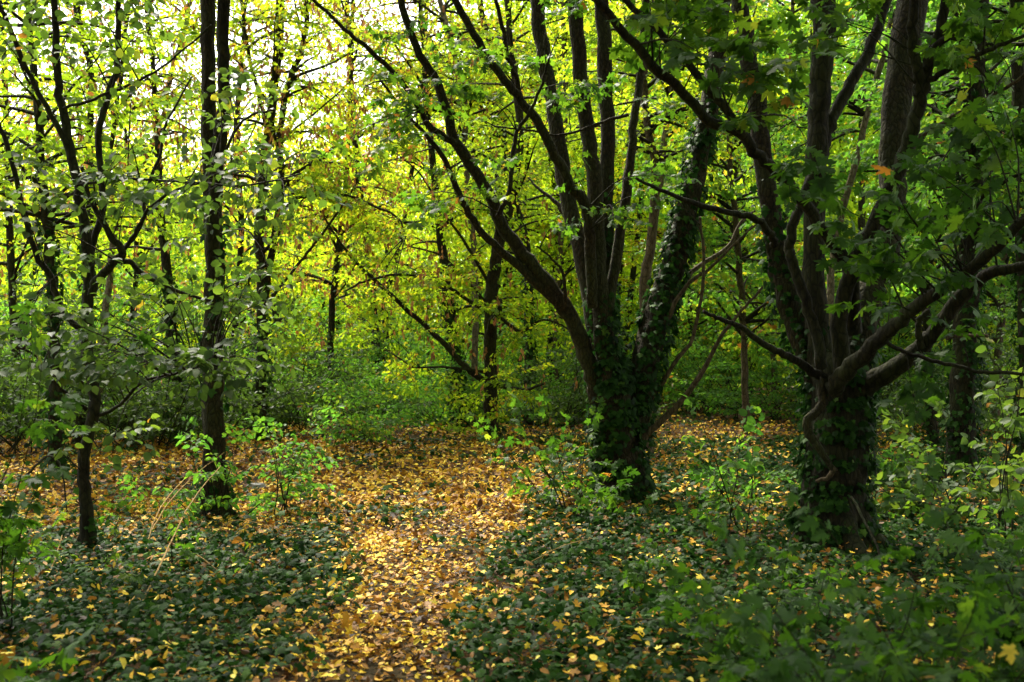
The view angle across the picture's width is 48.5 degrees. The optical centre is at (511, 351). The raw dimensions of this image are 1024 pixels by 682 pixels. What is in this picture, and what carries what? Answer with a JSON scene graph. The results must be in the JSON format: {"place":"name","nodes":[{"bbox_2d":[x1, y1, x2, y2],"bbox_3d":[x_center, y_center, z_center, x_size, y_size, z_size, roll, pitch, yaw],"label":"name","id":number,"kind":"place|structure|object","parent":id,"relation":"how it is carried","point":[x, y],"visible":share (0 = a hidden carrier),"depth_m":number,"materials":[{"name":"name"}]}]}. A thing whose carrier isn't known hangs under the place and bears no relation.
{"place":"outdoors","nodes":[
{"label":"outdoors","id":0,"kind":"place"},
{"bbox_2d":[306,425,549,681],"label":"path","id":1,"kind":"structure","parent":0,"point":[372,668],"depth_m":8.05,"materials":[{"name":"soil"}]},
{"bbox_2d":[0,0,878,348],"label":"sky","id":2,"kind":"structure","parent":0,"point":[15,90],"materials":[{"name":"white"}]},
{"bbox_2d":[0,362,1023,681],"bbox_3d":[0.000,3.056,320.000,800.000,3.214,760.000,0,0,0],"label":"ground","id":3,"kind":"structure","parent":0,"point":[278,676],"depth_m":8.66,"materials":[{"name":"plant"}]},
{"bbox_2d":[0,545,55,606],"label":"woodland seedling","id":4,"kind":"object","parent":3,"relation":"on","point":[18,593],"visible":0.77,"depth_m":6.56,"materials":[{"name":"green plant"}]},
{"bbox_2d":[0,530,61,589],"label":"maple seedling","id":5,"kind":"object","parent":3,"relation":"on","point":[40,546],"visible":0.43,"depth_m":7.67,"materials":[{"name":"green plant"}]},
{"bbox_2d":[0,627,94,681],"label":"maple sapling","id":6,"kind":"object","parent":3,"relation":"on","point":[66,655],"visible":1,"depth_m":4.45,"materials":[{"name":"green plant"}]},
{"bbox_2d":[26,496,77,534],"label":"maple seedling","id":7,"kind":"object","parent":3,"relation":"on","point":[60,517],"visible":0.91,"depth_m":9.30,"materials":[{"name":"green plant"}]},
{"bbox_2d":[0,0,145,423],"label":"hornbeam tree","id":8,"kind":"object","parent":3,"relation":"on","point":[11,260],"visible":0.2,"depth_m":21.94,"materials":[{"name":"green plant"}]},
{"bbox_2d":[0,300,155,642],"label":"maple sapling","id":9,"kind":"object","parent":3,"relation":"on","point":[9,521],"visible":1,"depth_m":6.05,"materials":[{"name":"green plant"}]},
{"bbox_2d":[0,265,170,455],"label":"woodland bush","id":10,"kind":"object","parent":3,"relation":"on","point":[7,413],"visible":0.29,"depth_m":16.57,"materials":[{"name":"green plant"}]},
{"bbox_2d":[0,252,184,439],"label":"woodland bush","id":11,"kind":"object","parent":3,"relation":"on","point":[13,361],"visible":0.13,"depth_m":19.57,"materials":[{"name":"green plant"}]},
{"bbox_2d":[71,546,124,578],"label":"woodland seedling","id":12,"kind":"object","parent":3,"relation":"on","point":[114,555],"visible":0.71,"depth_m":8.09,"materials":[{"name":"green plant"}]},
{"bbox_2d":[0,0,199,475],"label":"ivy clad tree","id":13,"kind":"object","parent":3,"relation":"on","point":[39,149],"visible":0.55,"depth_m":14.46,"materials":[{"name":"green plant"}]},
{"bbox_2d":[97,509,120,542],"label":"woodland seedling","id":14,"kind":"object","parent":3,"relation":"on","point":[107,522],"visible":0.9,"depth_m":9.43,"materials":[{"name":"green plant"}]},
{"bbox_2d":[0,0,247,446],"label":"hornbeam tree","id":15,"kind":"object","parent":3,"relation":"on","point":[108,77],"visible":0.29,"depth_m":17.95,"materials":[{"name":"green plant"}]},
{"bbox_2d":[106,562,144,598],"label":"maple seedling","id":16,"kind":"object","parent":3,"relation":"on","point":[124,576],"visible":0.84,"depth_m":7.24,"materials":[{"name":"green plant"}]},
{"bbox_2d":[0,209,254,429],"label":"young tree","id":17,"kind":"object","parent":3,"relation":"on","point":[151,322],"visible":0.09,"depth_m":24.33,"materials":[{"name":"green plant"}]},
{"bbox_2d":[39,85,231,399],"bbox_3d":[-8.345,-1.719,25.036,3.967,8.785,4.535,0,0,-25],"label":"hornbeam tree","id":18,"kind":"object","parent":3,"relation":"on","point":[136,278],"visible":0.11,"depth_m":24.75,"materials":[{"name":"green plant"}]},
{"bbox_2d":[0,309,294,454],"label":"woodland bush","id":19,"kind":"object","parent":3,"relation":"on","point":[160,404],"visible":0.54,"depth_m":17.33,"materials":[{"name":"green plant"}]},
{"bbox_2d":[0,230,312,438],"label":"young tree","id":20,"kind":"object","parent":3,"relation":"on","point":[72,279],"visible":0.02,"depth_m":26.39,"materials":[{"name":"green plant"}]},
{"bbox_2d":[45,0,300,427],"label":"ivy clad tree","id":21,"kind":"object","parent":3,"relation":"on","point":[165,264],"visible":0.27,"depth_m":19.94,"materials":[{"name":"green plant"}]},
{"bbox_2d":[143,532,206,572],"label":"woodland seedling","id":22,"kind":"object","parent":3,"relation":"on","point":[189,545],"visible":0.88,"depth_m":8.25,"materials":[{"name":"green plant"}]},
{"bbox_2d":[0,0,352,559],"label":"hazel tree","id":23,"kind":"object","parent":3,"relation":"on","point":[197,363],"visible":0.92,"depth_m":8.43,"materials":[{"name":"green plant"}]},
{"bbox_2d":[153,548,200,574],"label":"maple seedling","id":24,"kind":"object","parent":3,"relation":"on","point":[187,552],"visible":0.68,"depth_m":8.22,"materials":[{"name":"green plant"}]},
{"bbox_2d":[39,0,321,423],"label":"hornbeam tree","id":25,"kind":"object","parent":3,"relation":"on","point":[108,288],"visible":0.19,"depth_m":20.95,"materials":[{"name":"green plant"}]},
{"bbox_2d":[166,506,202,562],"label":"woodland seedling","id":26,"kind":"object","parent":3,"relation":"on","point":[192,518],"visible":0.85,"depth_m":8.60,"materials":[{"name":"green plant"}]},
{"bbox_2d":[23,275,373,439],"bbox_3d":[-5.087,0.122,18.940,5.247,2.874,4.624,0,0,0],"label":"woodland bush","id":27,"kind":"object","parent":3,"relation":"on","point":[307,385],"visible":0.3,"depth_m":18.70,"materials":[{"name":"green plant"}]},
{"bbox_2d":[2,213,403,431],"bbox_3d":[-7.556,-0.015,27.179,9.777,6.614,9.461,0,0,0],"label":"young tree","id":28,"kind":"object","parent":3,"relation":"on","point":[307,314],"visible":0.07,"depth_m":27.03,"materials":[{"name":"green plant"}]},
{"bbox_2d":[135,0,322,520],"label":"ash tree","id":29,"kind":"object","parent":3,"relation":"on","point":[214,427],"visible":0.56,"depth_m":11.04,"materials":[{"name":"green plant"}]},
{"bbox_2d":[116,415,342,527],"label":"beech sapling","id":30,"kind":"object","parent":3,"relation":"on","point":[197,478],"visible":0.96,"depth_m":10.45,"materials":[{"name":"green plant"}]},
{"bbox_2d":[214,536,260,586],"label":"woodland seedling","id":31,"kind":"object","parent":3,"relation":"on","point":[237,539],"visible":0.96,"depth_m":7.54,"materials":[{"name":"green plant"}]},
{"bbox_2d":[146,0,333,426],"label":"hornbeam tree","id":32,"kind":"object","parent":3,"relation":"on","point":[240,251],"visible":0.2,"depth_m":25.94,"materials":[{"name":"green plant"}]},
{"bbox_2d":[127,278,436,435],"bbox_3d":[-4.349,0.101,20.900,4.904,3.007,4.165,0,0,-27],"label":"woodland bush","id":33,"kind":"object","parent":3,"relation":"on","point":[297,417],"visible":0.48,"depth_m":20.83,"materials":[{"name":"green plant"}]},
{"bbox_2d":[223,402,345,516],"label":"beech sapling","id":34,"kind":"object","parent":3,"relation":"on","point":[291,469],"visible":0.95,"depth_m":11.22,"materials":[{"name":"green plant"}]},
{"bbox_2d":[127,250,446,425],"bbox_3d":[-6.297,0.543,29.479,9.341,6.730,8.672,0,0,25],"label":"young tree","id":35,"kind":"object","parent":3,"relation":"on","point":[406,321],"visible":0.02,"depth_m":30.68,"materials":[{"name":"green plant"}]},
{"bbox_2d":[121,0,479,440],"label":"hornbeam tree","id":36,"kind":"object","parent":3,"relation":"on","point":[277,20],"visible":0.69,"depth_m":18.98,"materials":[{"name":"green plant"}]},
{"bbox_2d":[227,337,435,430],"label":"woodland bush","id":37,"kind":"object","parent":3,"relation":"on","point":[374,367],"visible":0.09,"depth_m":26.80,"materials":[{"name":"green plant"}]},
{"bbox_2d":[226,0,476,425],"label":"hornbeam tree","id":38,"kind":"object","parent":3,"relation":"on","point":[334,268],"visible":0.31,"depth_m":24.83,"materials":[{"name":"green plant"}]},
{"bbox_2d":[269,285,471,427],"bbox_3d":[-4.657,0.779,31.220,8.402,6.046,8.996,0,0,0],"label":"young tree","id":39,"kind":"object","parent":3,"relation":"on","point":[376,357],"visible":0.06,"depth_m":31.40,"materials":[{"name":"green plant"}]},
{"bbox_2d":[289,336,453,452],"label":"hornbeam shrub","id":40,"kind":"object","parent":3,"relation":"on","point":[370,424],"visible":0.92,"depth_m":17.81,"materials":[{"name":"green plant"}]},
{"bbox_2d":[258,0,507,389],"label":"hornbeam tree","id":41,"kind":"object","parent":3,"relation":"on","point":[356,145],"visible":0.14,"depth_m":29.94,"materials":[{"name":"green plant"}]},
{"bbox_2d":[303,323,483,426],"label":"woodland bush","id":42,"kind":"object","parent":3,"relation":"on","point":[381,410],"visible":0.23,"depth_m":24.85,"materials":[{"name":"green plant"}]},
{"bbox_2d":[271,262,575,425],"bbox_3d":[-2.037,0.192,28.504,6.951,5.180,7.945,0,0,31],"label":"young tree","id":43,"kind":"object","parent":3,"relation":"on","point":[381,354],"visible":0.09,"depth_m":29.23,"materials":[{"name":"green plant"}]},
{"bbox_2d":[284,0,599,438],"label":"hornbeam tree","id":44,"kind":"object","parent":3,"relation":"on","point":[493,311],"visible":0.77,"depth_m":19.83,"materials":[{"name":"green plant"}]},
{"bbox_2d":[337,0,555,427],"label":"tree","id":45,"kind":"object","parent":3,"relation":"on","point":[439,242],"visible":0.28,"depth_m":23.95,"materials":[{"name":"green plant"}]},
{"bbox_2d":[341,0,570,427],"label":"tree","id":46,"kind":"object","parent":3,"relation":"on","point":[442,7],"visible":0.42,"depth_m":23.93,"materials":[{"name":"green plant"}]},
{"bbox_2d":[359,320,580,429],"bbox_3d":[-1.111,0.512,24.093,4.980,2.451,4.327,0,0,-31],"label":"woodland bush","id":47,"kind":"object","parent":3,"relation":"on","point":[431,410],"visible":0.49,"depth_m":23.54,"materials":[{"name":"green plant"}]},
{"bbox_2d":[16,453,955,681],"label":"twig litter","id":48,"kind":"object","parent":3,"relation":"on","point":[377,577],"visible":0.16,"depth_m":8.63,"materials":[{"name":"beige plant"}]},
{"bbox_2d":[396,0,584,429],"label":"tree","id":49,"kind":"object","parent":3,"relation":"on","point":[529,356],"visible":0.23,"depth_m":26.93,"materials":[{"name":"green plant"}]},
{"bbox_2d":[401,0,579,351],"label":"hornbeam tree","id":50,"kind":"object","parent":3,"relation":"on","point":[537,239],"visible":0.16,"depth_m":33.48,"materials":[{"name":"green plant"}]},
{"bbox_2d":[0,0,1018,436],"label":"distant wood","id":51,"kind":"object","parent":3,"relation":"on","point":[858,202],"visible":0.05,"depth_m":35.64,"materials":[{"name":"green plant"}]},
{"bbox_2d":[0,387,1023,681],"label":"fallen leaves","id":52,"kind":"object","parent":3,"relation":"on","point":[466,503],"depth_m":9.95,"materials":[{"name":"plant"}]},
{"bbox_2d":[0,389,1023,681],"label":"ivy ground cover","id":53,"kind":"object","parent":3,"relation":"on","point":[130,615],"visible":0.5,"depth_m":7.63,"materials":[{"name":"green plant"}]},
{"bbox_2d":[464,382,611,513],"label":"maple sapling","id":54,"kind":"object","parent":3,"relation":"on","point":[554,443],"visible":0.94,"depth_m":10.98,"materials":[{"name":"green plant"}]},
{"bbox_2d":[312,0,766,508],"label":"maple tree","id":55,"kind":"object","parent":3,"relation":"on","point":[628,388],"visible":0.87,"depth_m":11.57,"materials":[{"name":"brown plant"}]},
{"bbox_2d":[479,0,643,426],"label":"hornbeam tree","id":56,"kind":"object","parent":3,"relation":"on","point":[565,38],"visible":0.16,"depth_m":31.95,"materials":[{"name":"green plant"}]},
{"bbox_2d":[436,299,698,430],"bbox_3d":[1.145,0.359,23.692,5.901,2.763,6.342,0,0,0],"label":"woodland bush","id":57,"kind":"object","parent":3,"relation":"on","point":[571,401],"visible":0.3,"depth_m":23.56,"materials":[{"name":"green plant"}]},
{"bbox_2d":[512,446,659,528],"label":"maple sapling","id":58,"kind":"object","parent":3,"relation":"on","point":[600,494],"visible":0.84,"depth_m":10.30,"materials":[{"name":"green plant"}]},
{"bbox_2d":[437,269,740,428],"bbox_3d":[1.550,0.447,30.521,6.986,5.059,7.556,0,0,-34],"label":"young tree","id":59,"kind":"object","parent":3,"relation":"on","point":[539,353],"visible":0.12,"depth_m":29.46,"materials":[{"name":"green plant"}]},
{"bbox_2d":[560,480,623,516],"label":"maple seedling","id":60,"kind":"object","parent":3,"relation":"on","point":[567,485],"visible":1,"depth_m":10.20,"materials":[{"name":"green plant"}]},
{"bbox_2d":[536,0,723,334],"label":"hornbeam tree","id":61,"kind":"object","parent":3,"relation":"on","point":[617,162],"visible":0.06,"depth_m":35.55,"materials":[{"name":"green plant"}]},
{"bbox_2d":[614,556,660,592],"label":"maple seedling","id":62,"kind":"object","parent":3,"relation":"on","point":[654,561],"visible":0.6,"depth_m":7.20,"materials":[{"name":"green plant"}]},
{"bbox_2d":[609,559,667,603],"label":"maple seedling","id":63,"kind":"object","parent":3,"relation":"on","point":[633,581],"visible":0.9,"depth_m":7.00,"materials":[{"name":"green plant"}]},
{"bbox_2d":[505,0,800,456],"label":"hornbeam tree","id":64,"kind":"object","parent":3,"relation":"on","point":[650,148],"visible":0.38,"depth_m":16.95,"materials":[{"name":"green plant"}]},
{"bbox_2d":[531,0,776,293],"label":"hornbeam tree","id":65,"kind":"object","parent":3,"relation":"on","point":[668,89],"visible":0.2,"depth_m":18.45,"materials":[{"name":"green plant"}]},
{"bbox_2d":[640,524,690,579],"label":"woodland seedling","id":66,"kind":"object","parent":3,"relation":"on","point":[652,546],"visible":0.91,"depth_m":7.94,"materials":[{"name":"green plant"}]},
{"bbox_2d":[674,499,718,540],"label":"maple seedling","id":67,"kind":"object","parent":3,"relation":"on","point":[705,518],"visible":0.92,"depth_m":9.05,"materials":[{"name":"green plant"}]},
{"bbox_2d":[614,2,782,400],"bbox_3d":[5.039,-7.001,33.013,6.328,17.272,5.519,0,0,44],"label":"hornbeam tree","id":68,"kind":"object","parent":3,"relation":"on","point":[644,231],"visible":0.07,"depth_m":32.84,"materials":[{"name":"green plant"}]},
{"bbox_2d":[618,253,789,405],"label":"young tree","id":69,"kind":"object","parent":3,"relation":"on","point":[705,340],"visible":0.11,"depth_m":32.75,"materials":[{"name":"green plant"}]},
{"bbox_2d":[658,322,786,413],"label":"woodland bush","id":70,"kind":"object","parent":3,"relation":"on","point":[685,372],"visible":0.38,"depth_m":28.74,"materials":[{"name":"green plant"}]},
{"bbox_2d":[679,393,776,535],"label":"hazel sapling","id":71,"kind":"object","parent":3,"relation":"on","point":[750,467],"visible":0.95,"depth_m":9.55,"materials":[{"name":"green plant"}]},
{"bbox_2d":[702,496,754,548],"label":"woodland seedling","id":72,"kind":"object","parent":3,"relation":"on","point":[750,500],"visible":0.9,"depth_m":8.96,"materials":[{"name":"green plant"}]},
{"bbox_2d":[614,0,856,433],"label":"maple tree","id":73,"kind":"object","parent":3,"relation":"on","point":[740,301],"visible":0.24,"depth_m":21.94,"materials":[{"name":"green plant"}]},
{"bbox_2d":[685,424,801,507],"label":"hazel sapling","id":74,"kind":"object","parent":3,"relation":"on","point":[716,485],"visible":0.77,"depth_m":11.47,"materials":[{"name":"green plant"}]},
{"bbox_2d":[706,576,781,620],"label":"maple seedling","id":75,"kind":"object","parent":3,"relation":"on","point":[714,585],"visible":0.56,"depth_m":6.40,"materials":[{"name":"green plant"}]},
{"bbox_2d":[629,0,881,418],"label":"hornbeam tree","id":76,"kind":"object","parent":3,"relation":"on","point":[750,285],"visible":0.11,"depth_m":26.97,"materials":[{"name":"green plant"}]},
{"bbox_2d":[662,323,892,424],"bbox_3d":[5.470,0.249,25.711,6.189,2.819,4.915,0,0,0],"label":"woodland bush","id":77,"kind":"object","parent":3,"relation":"on","point":[752,398],"visible":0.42,"depth_m":25.33,"materials":[{"name":"green plant"}]},
{"bbox_2d":[758,543,797,579],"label":"maple seedling","id":78,"kind":"object","parent":3,"relation":"on","point":[775,572],"visible":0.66,"depth_m":7.69,"materials":[{"name":"green plant"}]},
{"bbox_2d":[743,563,813,613],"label":"maple seedling","id":79,"kind":"object","parent":3,"relation":"on","point":[773,599],"visible":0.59,"depth_m":6.58,"materials":[{"name":"green plant"}]},
{"bbox_2d":[592,0,1023,568],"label":"maple tree","id":80,"kind":"object","parent":3,"relation":"on","point":[843,381],"visible":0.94,"depth_m":8.18,"materials":[{"name":"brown plant"}]},
{"bbox_2d":[779,569,852,652],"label":"woodland seedling","id":81,"kind":"object","parent":3,"relation":"on","point":[823,576],"visible":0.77,"depth_m":5.89,"materials":[{"name":"green plant"}]},
{"bbox_2d":[777,557,863,624],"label":"maple seedling","id":82,"kind":"object","parent":3,"relation":"on","point":[819,586],"visible":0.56,"depth_m":6.18,"materials":[{"name":"green plant"}]},
{"bbox_2d":[646,541,1020,681],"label":"maple sapling","id":83,"kind":"object","parent":3,"relation":"on","point":[721,647],"visible":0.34,"depth_m":5.00,"materials":[{"name":"green plant"}]},
{"bbox_2d":[658,484,1023,681],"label":"maple sapling","id":84,"kind":"object","parent":3,"relation":"on","point":[790,665],"visible":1,"depth_m":3.75,"materials":[{"name":"green plant"}]},
{"bbox_2d":[998,643,1018,664],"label":"yellow leaf","id":85,"kind":"object","parent":84,"relation":"on","point":[1009,651],"visible":1,"depth_m":3.40,"materials":[{"name":"yellow plant"}]},
{"bbox_2d":[722,0,962,325],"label":"hornbeam tree","id":86,"kind":"object","parent":3,"relation":"on","point":[876,73],"visible":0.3,"depth_m":17.01,"materials":[{"name":"green plant"}]},
{"bbox_2d":[827,548,879,582],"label":"woodland seedling","id":87,"kind":"object","parent":3,"relation":"on","point":[836,567],"visible":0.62,"depth_m":7.56,"materials":[{"name":"green plant"}]},
{"bbox_2d":[748,287,995,427],"bbox_3d":[7.226,0.156,23.727,4.772,2.955,5.543,0,0,0],"label":"woodland bush","id":88,"kind":"object","parent":3,"relation":"on","point":[794,399],"visible":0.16,"depth_m":23.79,"materials":[{"name":"green plant"}]},
{"bbox_2d":[740,229,1018,417],"bbox_3d":[9.393,-0.612,26.949,8.432,4.487,9.020,0,0,0],"label":"young tree","id":89,"kind":"object","parent":3,"relation":"on","point":[904,343],"visible":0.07,"depth_m":26.04,"materials":[{"name":"green plant"}]},
{"bbox_2d":[783,0,1007,417],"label":"hornbeam tree","id":90,"kind":"object","parent":3,"relation":"on","point":[908,190],"visible":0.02,"depth_m":26.95,"materials":[{"name":"green plant"}]},
{"bbox_2d":[774,293,1017,436],"bbox_3d":[8.048,0.336,21.798,6.238,2.892,6.086,0,0,0],"label":"woodland bush","id":91,"kind":"object","parent":3,"relation":"on","point":[887,431],"visible":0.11,"depth_m":21.47,"materials":[{"name":"green plant"}]},
{"bbox_2d":[784,0,1023,447],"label":"maple tree","id":92,"kind":"object","parent":3,"relation":"on","point":[867,169],"visible":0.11,"depth_m":18.86,"materials":[{"name":"green plant"}]},
{"bbox_2d":[869,440,946,479],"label":"hazel sapling","id":93,"kind":"object","parent":3,"relation":"on","point":[885,466],"visible":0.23,"depth_m":13.47,"materials":[{"name":"green plant"}]},
{"bbox_2d":[897,488,923,533],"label":"maple seedling","id":94,"kind":"object","parent":3,"relation":"on","point":[903,520],"visible":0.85,"depth_m":9.64,"materials":[{"name":"green plant"}]},
{"bbox_2d":[831,0,1023,486],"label":"ivy clad tree","id":95,"kind":"object","parent":3,"relation":"on","point":[961,393],"visible":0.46,"depth_m":13.88,"materials":[{"name":"green plant"}]},
{"bbox_2d":[923,558,964,612],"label":"maple seedling","id":96,"kind":"object","parent":3,"relation":"on","point":[931,596],"visible":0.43,"depth_m":6.41,"materials":[{"name":"green plant"}]},
{"bbox_2d":[866,395,1023,525],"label":"elder shrub","id":97,"kind":"object","parent":3,"relation":"on","point":[919,468],"visible":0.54,"depth_m":10.39,"materials":[{"name":"green plant"}]},
{"bbox_2d":[872,293,1020,439],"bbox_3d":[9.184,0.040,20.370,5.882,3.236,5.811,0,0,0],"label":"woodland bush","id":98,"kind":"object","parent":3,"relation":"on","point":[1007,356],"visible":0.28,"depth_m":19.61,"materials":[{"name":"green plant"}]},
{"bbox_2d":[876,450,1023,681],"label":"maple sapling","id":99,"kind":"object","parent":3,"relation":"on","point":[994,581],"visible":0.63,"depth_m":4.52,"materials":[{"name":"green plant"}]},
{"bbox_2d":[882,0,1023,427],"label":"hornbeam tree","id":100,"kind":"object","parent":3,"relation":"on","point":[1002,290],"visible":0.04,"depth_m":23.93,"materials":[{"name":"green plant"}]},
{"bbox_2d":[915,0,1023,463],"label":"ivy clad tree","id":101,"kind":"object","parent":3,"relation":"on","point":[1017,70],"visible":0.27,"depth_m":15.94,"materials":[{"name":"green plant"}]},
{"bbox_2d":[932,553,1015,607],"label":"maple seedling","id":102,"kind":"object","parent":3,"relation":"on","point":[941,578],"visible":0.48,"depth_m":6.62,"materials":[{"name":"green plant"}]},
{"bbox_2d":[938,516,1013,560],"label":"woodland seedling","id":103,"kind":"object","parent":3,"relation":"on","point":[957,558],"visible":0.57,"depth_m":7.52,"materials":[{"name":"green plant"}]},
{"bbox_2d":[958,308,1023,538],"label":"elder shrub","id":104,"kind":"object","parent":3,"relation":"on","point":[1017,421],"visible":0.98,"depth_m":9.38,"materials":[{"name":"green plant"}]},
{"bbox_2d":[969,539,1021,577],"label":"maple seedling","id":105,"kind":"object","parent":3,"relation":"on","point":[993,544],"visible":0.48,"depth_m":7.43,"materials":[{"name":"green plant"}]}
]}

